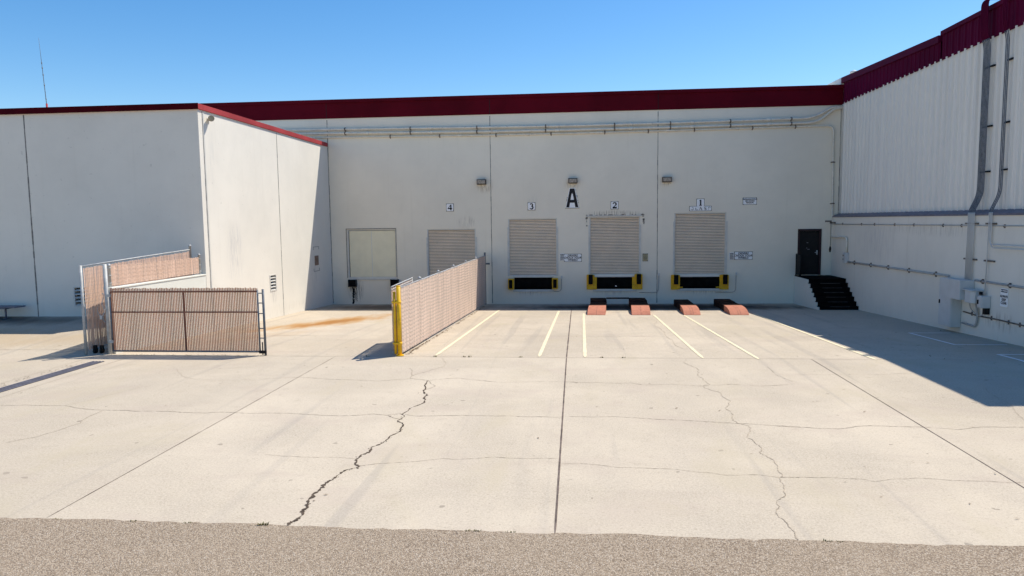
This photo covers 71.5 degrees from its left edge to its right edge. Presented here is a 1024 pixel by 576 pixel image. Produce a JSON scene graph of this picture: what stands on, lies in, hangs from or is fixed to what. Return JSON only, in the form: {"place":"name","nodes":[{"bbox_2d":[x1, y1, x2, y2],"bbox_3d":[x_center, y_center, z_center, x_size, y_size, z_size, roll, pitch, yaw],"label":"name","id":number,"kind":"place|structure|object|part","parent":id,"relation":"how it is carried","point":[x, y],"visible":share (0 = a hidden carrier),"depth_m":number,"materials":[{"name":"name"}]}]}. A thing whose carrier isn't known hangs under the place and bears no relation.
{"place":"outdoors","nodes":[
{"label":"outdoors","id":0,"kind":"place"},
{"bbox_2d":[0,0,998,108],"label":"sky","id":1,"kind":"structure","parent":0,"point":[94,52],"materials":[{"name":"blue"}]},
{"bbox_2d":[0,304,1023,545],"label":"concrete yard","id":2,"kind":"structure","parent":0,"point":[315,417],"depth_m":11.59,"materials":[{"name":"beige concrete"}]},
{"bbox_2d":[0,305,24,318],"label":"bench","id":3,"kind":"object","parent":2,"relation":"on","point":[5,307],"visible":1,"depth_m":23.55,"materials":[{"name":"grey metal"}]},
{"bbox_2d":[0,361,104,392],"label":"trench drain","id":4,"kind":"object","parent":2,"relation":"in","point":[33,380],"visible":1,"depth_m":15.90,"materials":[{"name":"black metal"}]},
{"bbox_2d":[97,264,112,353],"bbox_3d":[-10.618,0.563,18.486,0.287,2.360,0.116,-3,6,-25],"label":"gate post","id":5,"kind":"object","parent":2,"relation":"on","point":[106,309],"visible":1,"depth_m":18.49,"materials":[{"name":"metal"}]},
{"bbox_2d":[105,287,266,355],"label":"slatted gate","id":6,"kind":"structure","parent":5,"relation":"attached to","point":[185,311],"depth_m":18.30,"materials":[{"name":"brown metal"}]},
{"bbox_2d":[79,245,192,354],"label":"slatted gate","id":7,"kind":"structure","parent":2,"relation":"on","point":[98,334],"depth_m":18.89,"materials":[{"name":"metal"}]},
{"bbox_2d":[103,274,207,353],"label":"wall","id":8,"kind":"structure","parent":2,"relation":"on","point":[197,281],"depth_m":20.84,"materials":[{"name":"paint"}]},
{"bbox_2d":[107,254,200,286],"bbox_3d":[-10.324,-0.567,20.822,0.090,0.674,4.542,0,5,5],"label":"slatted fence","id":9,"kind":"object","parent":8,"relation":"on","point":[159,272],"visible":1,"depth_m":20.49,"materials":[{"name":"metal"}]},
{"bbox_2d":[0,103,332,331],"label":"annex","id":10,"kind":"object","parent":2,"relation":"on","point":[235,201],"visible":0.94,"depth_m":23.60,"materials":[{"name":"paint"}]},
{"bbox_2d":[39,44,47,106],"bbox_3d":[-26.126,-11.278,39.733,0.256,5.250,0.100,0,5,5],"label":"antenna","id":11,"kind":"object","parent":10,"relation":"attached to","point":[43,80],"visible":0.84,"depth_m":39.71,"materials":[{"name":"grey metal"}]},
{"bbox_2d":[207,115,214,122],"bbox_3d":[-9.900,-5.536,23.336,0.206,0.220,0.344,-5,7,-38],"label":"flood light","id":12,"kind":"object","parent":10,"relation":"attached to","point":[210,118],"visible":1,"depth_m":23.23,"materials":[{"name":"paint"}]},
{"bbox_2d":[313,246,319,271],"bbox_3d":[-9.058,-1.351,32.992,0.030,1.140,0.710,0,5,5],"label":"wall plate","id":13,"kind":"object","parent":10,"relation":"attached to","point":[317,260],"depth_m":33.06,"materials":[{"name":"metal"}]},
{"bbox_2d":[392,285,403,355],"bbox_3d":[-2.852,0.822,17.828,0.245,1.775,0.195,1,6,18],"label":"yellow post","id":14,"kind":"object","parent":2,"relation":"on","point":[397,329],"visible":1,"depth_m":17.79,"materials":[{"name":"metal"}]},
{"bbox_2d":[391,277,412,352],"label":"slatted gate","id":15,"kind":"structure","parent":14,"relation":"attached to","point":[407,281],"depth_m":18.36,"materials":[{"name":"metal"}]},
{"bbox_2d":[400,252,489,352],"bbox_3d":[-2.058,0.314,26.069,0.288,2.497,16.394,0,5,6],"label":"slatted fence","id":16,"kind":"object","parent":2,"relation":"on","point":[424,306],"visible":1,"depth_m":22.97,"materials":[{"name":"metal"}]},
{"bbox_2d":[436,310,499,354],"bbox_3d":[-1.229,1.325,24.457,0.097,0.508,13.201,0,5,6],"label":"painted line","id":17,"kind":"object","parent":2,"relation":"on","point":[445,348],"visible":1,"depth_m":22.08,"materials":[{"name":"paint"}]},
{"bbox_2d":[199,84,843,303],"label":"warehouse","id":18,"kind":"structure","parent":2,"relation":"on","point":[391,218],"depth_m":33.59,"materials":[{"name":"white paint"}]},
{"bbox_2d":[348,280,356,286],"bbox_3d":[-7.833,-0.233,34.907,0.380,0.360,0.223,0,5,5],"label":"dock bumper","id":19,"kind":"object","parent":18,"relation":"attached to","point":[352,283],"visible":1,"depth_m":34.80,"materials":[{"name":"black rubber"}]},
{"bbox_2d":[346,228,397,279],"bbox_3d":[-6.847,-1.668,34.868,2.520,2.500,0.250,0,5,5],"label":"infill door","id":20,"kind":"structure","parent":18,"relation":"in","point":[372,255],"depth_m":34.83,"materials":[{"name":"paint"}]},
{"bbox_2d":[390,279,398,286],"bbox_3d":[-5.732,-0.240,34.708,0.380,0.360,0.223,0,5,5],"label":"dock bumper","id":21,"kind":"object","parent":18,"relation":"attached to","point":[393,282],"visible":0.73,"depth_m":34.61,"materials":[{"name":"black rubber"}]},
{"bbox_2d":[446,204,453,210],"bbox_3d":[-2.984,-3.869,34.200,0.363,0.373,0.029,0,5,5],"label":"number sign","id":22,"kind":"object","parent":18,"relation":"attached to","point":[449,207],"visible":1,"depth_m":34.19,"materials":[{"name":"white plastic"}]},
{"bbox_2d":[426,229,476,275],"bbox_3d":[-2.909,-1.698,34.506,2.470,2.330,0.225,0,5,5],"label":"roller door","id":23,"kind":"structure","parent":18,"relation":"in","point":[457,246],"depth_m":34.48,"materials":[{"name":"paint"}]},
{"bbox_2d":[477,179,485,184],"bbox_3d":[-1.453,-4.978,33.839,0.430,0.390,0.253,0,5,5],"label":"wall lamp","id":24,"kind":"object","parent":18,"relation":"attached to","point":[481,181],"visible":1,"depth_m":33.73,"materials":[{"name":"grey metal"}]},
{"bbox_2d":[508,279,513,289],"bbox_3d":[-0.052,-0.180,34.120,0.290,0.530,0.338,0,5,5],"label":"dock bumper","id":25,"kind":"object","parent":18,"relation":"attached to","point":[510,284],"visible":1,"depth_m":33.98,"materials":[{"name":"yellow paint"}]},
{"bbox_2d":[528,202,534,209],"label":"number sign","id":26,"kind":"object","parent":18,"relation":"attached to","point":[531,205],"visible":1,"depth_m":33.82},
{"bbox_2d":[507,218,557,275],"bbox_3d":[1.000,-1.946,34.113,2.430,2.760,0.225,0,5,5],"label":"roller door","id":27,"kind":"structure","parent":18,"relation":"in","point":[534,250],"depth_m":34.09,"materials":[{"name":"paint"}]},
{"bbox_2d":[552,278,557,288],"bbox_3d":[2.048,-0.208,33.919,0.290,0.530,0.338,0,5,5],"label":"dock bumper","id":28,"kind":"object","parent":18,"relation":"attached to","point":[554,283],"visible":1,"depth_m":33.76,"materials":[{"name":"yellow paint"}]},
{"bbox_2d":[284,105,842,130],"bbox_3d":[-1.944,-7.815,33.647,33.837,0.677,0.189,0,5,5],"label":"conduit","id":29,"kind":"object","parent":18,"relation":"attached to","point":[583,125],"visible":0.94,"depth_m":33.17,"materials":[{"name":"grey metal"}]},
{"bbox_2d":[297,107,842,134],"bbox_3d":[-1.941,-7.694,33.656,33.841,0.822,0.195,0,5,5],"label":"conduit","id":30,"kind":"object","parent":18,"relation":"attached to","point":[578,129],"visible":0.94,"depth_m":33.16,"materials":[{"name":"grey metal"}]},
{"bbox_2d":[566,188,578,207],"bbox_3d":[2.845,-4.244,33.612,0.670,0.950,0.032,0,5,5],"label":"letter sign","id":31,"kind":"object","parent":18,"relation":"attached to","point":[572,201],"visible":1,"depth_m":33.61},
{"bbox_2d":[568,178,576,183],"bbox_3d":[2.857,-4.961,33.434,0.430,0.416,0.253,0,5,5],"label":"wall lamp","id":32,"kind":"object","parent":18,"relation":"attached to","point":[572,180],"visible":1,"depth_m":33.33,"materials":[{"name":"grey metal"}]},
{"bbox_2d":[564,254,581,261],"bbox_3d":[2.891,-1.437,33.877,0.837,0.378,0.029,0,5,5],"label":"chock sign","id":33,"kind":"object","parent":18,"relation":"attached to","point":[572,257],"visible":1,"depth_m":33.87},
{"bbox_2d":[310,125,847,252],"bbox_3d":[-2.108,-4.391,33.020,33.605,5.791,2.109,0,5,5],"label":"conduit","id":34,"kind":"object","parent":18,"relation":"attached to","point":[694,130],"visible":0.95,"depth_m":32.91,"materials":[{"name":"grey metal"}]},
{"bbox_2d":[587,274,596,288],"bbox_3d":[3.779,-0.278,33.739,0.480,0.720,0.358,0,5,5],"label":"dock bumper","id":35,"kind":"object","parent":18,"relation":"attached to","point":[591,281],"visible":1,"depth_m":33.84,"materials":[{"name":"yellow paint"}]},
{"bbox_2d":[611,201,617,208],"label":"number sign","id":36,"kind":"object","parent":18,"relation":"attached to","point":[614,204],"visible":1,"depth_m":33.45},
{"bbox_2d":[588,216,640,274],"bbox_3d":[4.863,-1.995,33.744,2.470,2.770,0.225,0,5,5],"label":"roller door","id":37,"kind":"structure","parent":18,"relation":"in","point":[619,236],"depth_m":33.73,"materials":[{"name":"paint"}]},
{"bbox_2d":[632,274,642,288],"bbox_3d":[5.919,-0.295,33.535,0.480,0.740,0.358,0,5,5],"label":"dock bumper","id":38,"kind":"object","parent":18,"relation":"attached to","point":[637,281],"visible":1,"depth_m":33.64,"materials":[{"name":"yellow paint"}]},
{"bbox_2d":[643,254,647,260],"bbox_3d":[6.282,-1.443,33.557,0.243,0.363,0.028,0,5,5],"label":"placard","id":39,"kind":"object","parent":18,"relation":"attached to","point":[645,257],"visible":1,"depth_m":33.55,"materials":[{"name":"beige metal"}]},
{"bbox_2d":[639,273,659,292],"bbox_3d":[6.493,-0.236,33.628,0.946,0.921,0.079,0,5,5],"label":"conduit","id":40,"kind":"object","parent":18,"relation":"attached to","point":[658,286],"visible":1,"depth_m":33.61,"materials":[{"name":"metal"}]},
{"bbox_2d":[662,177,671,183],"bbox_3d":[7.191,-4.989,33.022,0.430,0.348,0.253,0,5,5],"label":"wall lamp","id":41,"kind":"object","parent":18,"relation":"attached to","point":[666,179],"visible":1,"depth_m":32.91,"materials":[{"name":"grey metal"}]},
{"bbox_2d":[671,275,679,289],"bbox_3d":[7.681,-0.267,33.371,0.420,0.710,0.358,0,5,5],"label":"dock bumper","id":42,"kind":"object","parent":18,"relation":"attached to","point":[675,282],"visible":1,"depth_m":33.47,"materials":[{"name":"yellow paint"}]},
{"bbox_2d":[689,206,711,210],"bbox_3d":[8.770,-3.699,33.106,1.008,0.228,0.030,0,5,5],"label":"word sign","id":43,"kind":"object","parent":18,"relation":"attached to","point":[700,208],"visible":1,"depth_m":33.10,"materials":[{"name":"white plastic"}]},
{"bbox_2d":[696,199,704,205],"bbox_3d":[8.763,-3.965,33.082,0.363,0.373,0.029,0,5,5],"label":"number sign","id":44,"kind":"object","parent":18,"relation":"attached to","point":[699,202],"visible":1,"depth_m":33.07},
{"bbox_2d":[673,212,727,274],"bbox_3d":[8.799,-2.068,33.365,2.480,2.910,0.225,0,5,5],"label":"roller door","id":45,"kind":"structure","parent":18,"relation":"in","point":[686,226],"depth_m":33.35,"materials":[{"name":"metal"}]},
{"bbox_2d":[719,274,728,288],"bbox_3d":[9.911,-0.275,33.160,0.420,0.710,0.358,0,5,5],"label":"dock bumper","id":46,"kind":"object","parent":18,"relation":"attached to","point":[723,281],"visible":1,"depth_m":33.25,"materials":[{"name":"yellow paint"}]},
{"bbox_2d":[729,253,733,259],"bbox_3d":[10.236,-1.482,33.180,0.215,0.335,0.028,0,5,5],"label":"placard","id":47,"kind":"object","parent":18,"relation":"attached to","point":[731,256],"visible":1,"depth_m":33.17,"materials":[{"name":"white metal"}]},
{"bbox_2d":[734,251,752,259],"bbox_3d":[10.770,-1.507,33.126,0.837,0.378,0.029,0,5,5],"label":"chock sign","id":48,"kind":"object","parent":18,"relation":"attached to","point":[743,255],"visible":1,"depth_m":33.12,"materials":[{"name":"white metal"}]},
{"bbox_2d":[743,197,756,204],"bbox_3d":[10.983,-4.013,32.868,0.654,0.328,0.029,0,5,5],"label":"notice sign","id":49,"kind":"object","parent":18,"relation":"attached to","point":[749,201],"visible":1,"depth_m":32.86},
{"bbox_2d":[797,229,821,274],"bbox_3d":[13.727,-1.673,32.935,1.050,2.120,0.230,0,5,5],"label":"steel door","id":50,"kind":"structure","parent":18,"relation":"in","point":[809,240],"depth_m":32.89,"materials":[{"name":"metal"}]},
{"bbox_2d":[538,311,559,356],"bbox_3d":[1.331,1.332,23.913,0.097,0.493,12.801,0,5,6],"label":"painted line","id":51,"kind":"object","parent":2,"relation":"on","point":[546,339],"visible":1,"depth_m":21.40,"materials":[{"name":"paint"}]},
{"bbox_2d":[583,313,586,356],"bbox_3d":[2.353,1.363,23.189,0.097,0.448,11.650,0,5,6],"label":"painted line","id":52,"kind":"object","parent":2,"relation":"on","point":[584,345],"visible":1,"depth_m":20.86,"materials":[{"name":"paint"}]},
{"bbox_2d":[587,298,606,314],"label":"wheel ramp","id":53,"kind":"structure","parent":2,"relation":"on","point":[597,306],"depth_m":29.49,"materials":[{"name":"paint"}]},
{"bbox_2d":[629,298,649,314],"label":"wheel ramp","id":54,"kind":"structure","parent":2,"relation":"on","point":[638,306],"depth_m":29.32,"materials":[{"name":"paint"}]},
{"bbox_2d":[606,297,628,298],"bbox_3d":[4.813,0.464,32.441,1.030,0.060,0.120,0,5,5],"label":"spreader bar","id":55,"kind":"object","parent":54,"relation":"attached to","point":[617,297],"visible":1,"depth_m":32.41,"materials":[{"name":"grey metal"}]},
{"bbox_2d":[653,315,702,357],"bbox_3d":[5.099,1.369,22.653,0.097,0.431,11.200,0,5,5],"label":"painted line","id":56,"kind":"object","parent":2,"relation":"on","point":[686,343],"visible":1,"depth_m":20.78,"materials":[{"name":"paint"}]},
{"bbox_2d":[674,299,700,314],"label":"wheel ramp","id":57,"kind":"structure","parent":2,"relation":"on","point":[685,306],"depth_m":29.12,"materials":[{"name":"paint"}]},
{"bbox_2d":[684,315,758,358],"bbox_3d":[6.300,1.375,22.389,0.096,0.424,11.101,0,5,5],"label":"painted line","id":58,"kind":"object","parent":2,"relation":"on","point":[737,346],"visible":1,"depth_m":20.46,"materials":[{"name":"paint"}]},
{"bbox_2d":[714,299,748,314],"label":"wheel ramp","id":59,"kind":"structure","parent":2,"relation":"on","point":[729,306],"depth_m":29.09,"materials":[{"name":"paint"}]},
{"bbox_2d":[753,313,875,359],"bbox_3d":[9.080,1.337,22.627,0.097,0.462,12.100,0,5,5],"label":"painted line","id":60,"kind":"object","parent":2,"relation":"on","point":[818,337],"visible":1,"depth_m":20.50,"materials":[{"name":"paint"}]},
{"bbox_2d":[794,254,858,309],"bbox_3d":[13.735,-0.099,31.236,1.614,2.685,3.474,0,5,5],"label":"stair","id":61,"kind":"object","parent":2,"relation":"on","point":[823,292],"visible":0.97,"depth_m":30.70,"materials":[{"name":"metal"}]},
{"bbox_2d":[828,0,1023,346],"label":"metal clad building","id":62,"kind":"structure","parent":2,"relation":"on","point":[910,131],"depth_m":23.64,"materials":[{"name":"grey metal"}]},
{"bbox_2d":[825,220,835,251],"bbox_3d":[14.415,-2.342,32.223,0.439,1.431,0.145,0,5,5],"label":"hanging cord","id":63,"kind":"object","parent":62,"relation":"hanging from","point":[830,221],"visible":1,"depth_m":32.21,"materials":[{"name":"black metal"}]},
{"bbox_2d":[842,253,848,262],"bbox_3d":[14.403,-1.303,30.734,0.188,0.440,0.300,0,5,5],"label":"switch box","id":64,"kind":"object","parent":62,"relation":"attached to","point":[845,257],"visible":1,"depth_m":30.59,"materials":[{"name":"metal"}]},
{"bbox_2d":[847,261,949,276],"bbox_3d":[14.044,-0.751,26.415,0.093,0.204,8.433,0,5,5],"label":"conduit","id":65,"kind":"object","parent":62,"relation":"attached to","point":[936,274],"visible":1,"depth_m":25.34,"materials":[{"name":"grey metal"}]},
{"bbox_2d":[838,223,1023,227],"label":"conduit","id":66,"kind":"object","parent":62,"relation":"attached to","point":[943,225],"visible":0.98,"depth_m":22.77,"materials":[{"name":"grey metal"}]},
{"bbox_2d":[938,277,961,326],"bbox_3d":[13.500,0.432,21.962,0.342,1.470,0.740,0,5,5],"label":"electrical cabinet","id":67,"kind":"object","parent":62,"relation":"attached to","point":[949,312],"visible":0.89,"depth_m":21.80,"materials":[{"name":"metal"}]},
{"bbox_3d":[13.365,0.433,21.975,0.017,1.410,0.700,0,5,5],"label":"door","id":68,"kind":"part","parent":67,"relation":"part of","materials":[{"name":"metal"}]},
{"bbox_2d":[948,279,974,299],"bbox_3d":[13.390,0.037,21.214,0.417,0.580,0.650,0,5,5],"label":"electrical cabinet","id":69,"kind":"object","parent":62,"relation":"attached to","point":[955,288],"visible":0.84,"depth_m":20.97,"materials":[{"name":"metal"}]},
{"bbox_2d":[961,304,978,326],"bbox_3d":[13.526,0.729,21.022,0.080,0.803,0.836,0,5,5],"label":"conduit","id":70,"kind":"object","parent":62,"relation":"attached to","point":[977,313],"visible":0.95,"depth_m":20.67,"materials":[{"name":"grey metal"}]},
{"bbox_2d":[962,289,983,303],"bbox_3d":[13.361,0.237,20.590,0.357,0.380,0.610,0,5,5],"label":"electrical cabinet","id":71,"kind":"object","parent":62,"relation":"attached to","point":[971,295],"visible":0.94,"depth_m":20.45,"materials":[{"name":"metal"}]},
{"bbox_2d":[963,0,995,279],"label":"conduit bundle","id":72,"kind":"object","parent":62,"relation":"attached to","point":[985,36],"visible":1,"depth_m":20.72,"materials":[{"name":"grey metal"}]},
{"bbox_2d":[977,296,990,314],"bbox_3d":[13.362,0.485,20.190,0.282,0.520,0.230,0,5,5],"label":"electrical cabinet","id":73,"kind":"object","parent":62,"relation":"attached to","point":[983,302],"visible":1,"depth_m":20.09,"materials":[{"name":"metal"}]},
{"bbox_3d":[13.256,0.396,20.191,0.017,0.280,0.190,0,5,5],"label":"door","id":74,"kind":"part","parent":73,"relation":"part of","materials":[{"name":"metal"}]},
{"bbox_2d":[963,311,1023,326],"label":"conduit","id":75,"kind":"object","parent":62,"relation":"attached to","point":[1007,322],"visible":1,"depth_m":19.70,"materials":[{"name":"grey metal"}]},
{"bbox_2d":[974,279,1023,288],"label":"conduit","id":76,"kind":"object","parent":62,"relation":"attached to","point":[982,281],"visible":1,"depth_m":19.50,"materials":[{"name":"grey metal"}]},
{"bbox_2d":[984,0,1023,293],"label":"conduit bundle","id":77,"kind":"object","parent":62,"relation":"attached to","point":[1006,68],"visible":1,"depth_m":19.70,"materials":[{"name":"grey metal"}]},
{"bbox_2d":[1000,288,1008,306],"bbox_3d":[13.415,0.264,19.400,0.026,0.500,0.348,0,5,5],"label":"parking sign","id":78,"kind":"object","parent":62,"relation":"attached to","point":[1004,293],"visible":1,"depth_m":19.37,"materials":[{"name":"white metal"}]},
{"bbox_2d":[910,333,985,344],"bbox_3d":[12.588,1.435,20.263,1.369,0.106,2.748,0,5,5],"label":"painted line","id":79,"kind":"object","parent":2,"relation":"on","point":[948,342],"visible":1,"depth_m":19.23,"materials":[{"name":"white paint"}]},
{"bbox_2d":[996,354,1023,361],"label":"painted line","id":80,"kind":"object","parent":2,"relation":"on","point":[1011,357],"visible":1,"depth_m":17.20,"materials":[{"name":"white paint"}]},
{"bbox_2d":[0,518,1023,575],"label":"road","id":81,"kind":"structure","parent":0,"point":[63,547],"depth_m":7.17,"materials":[{"name":"grey asphalt"}]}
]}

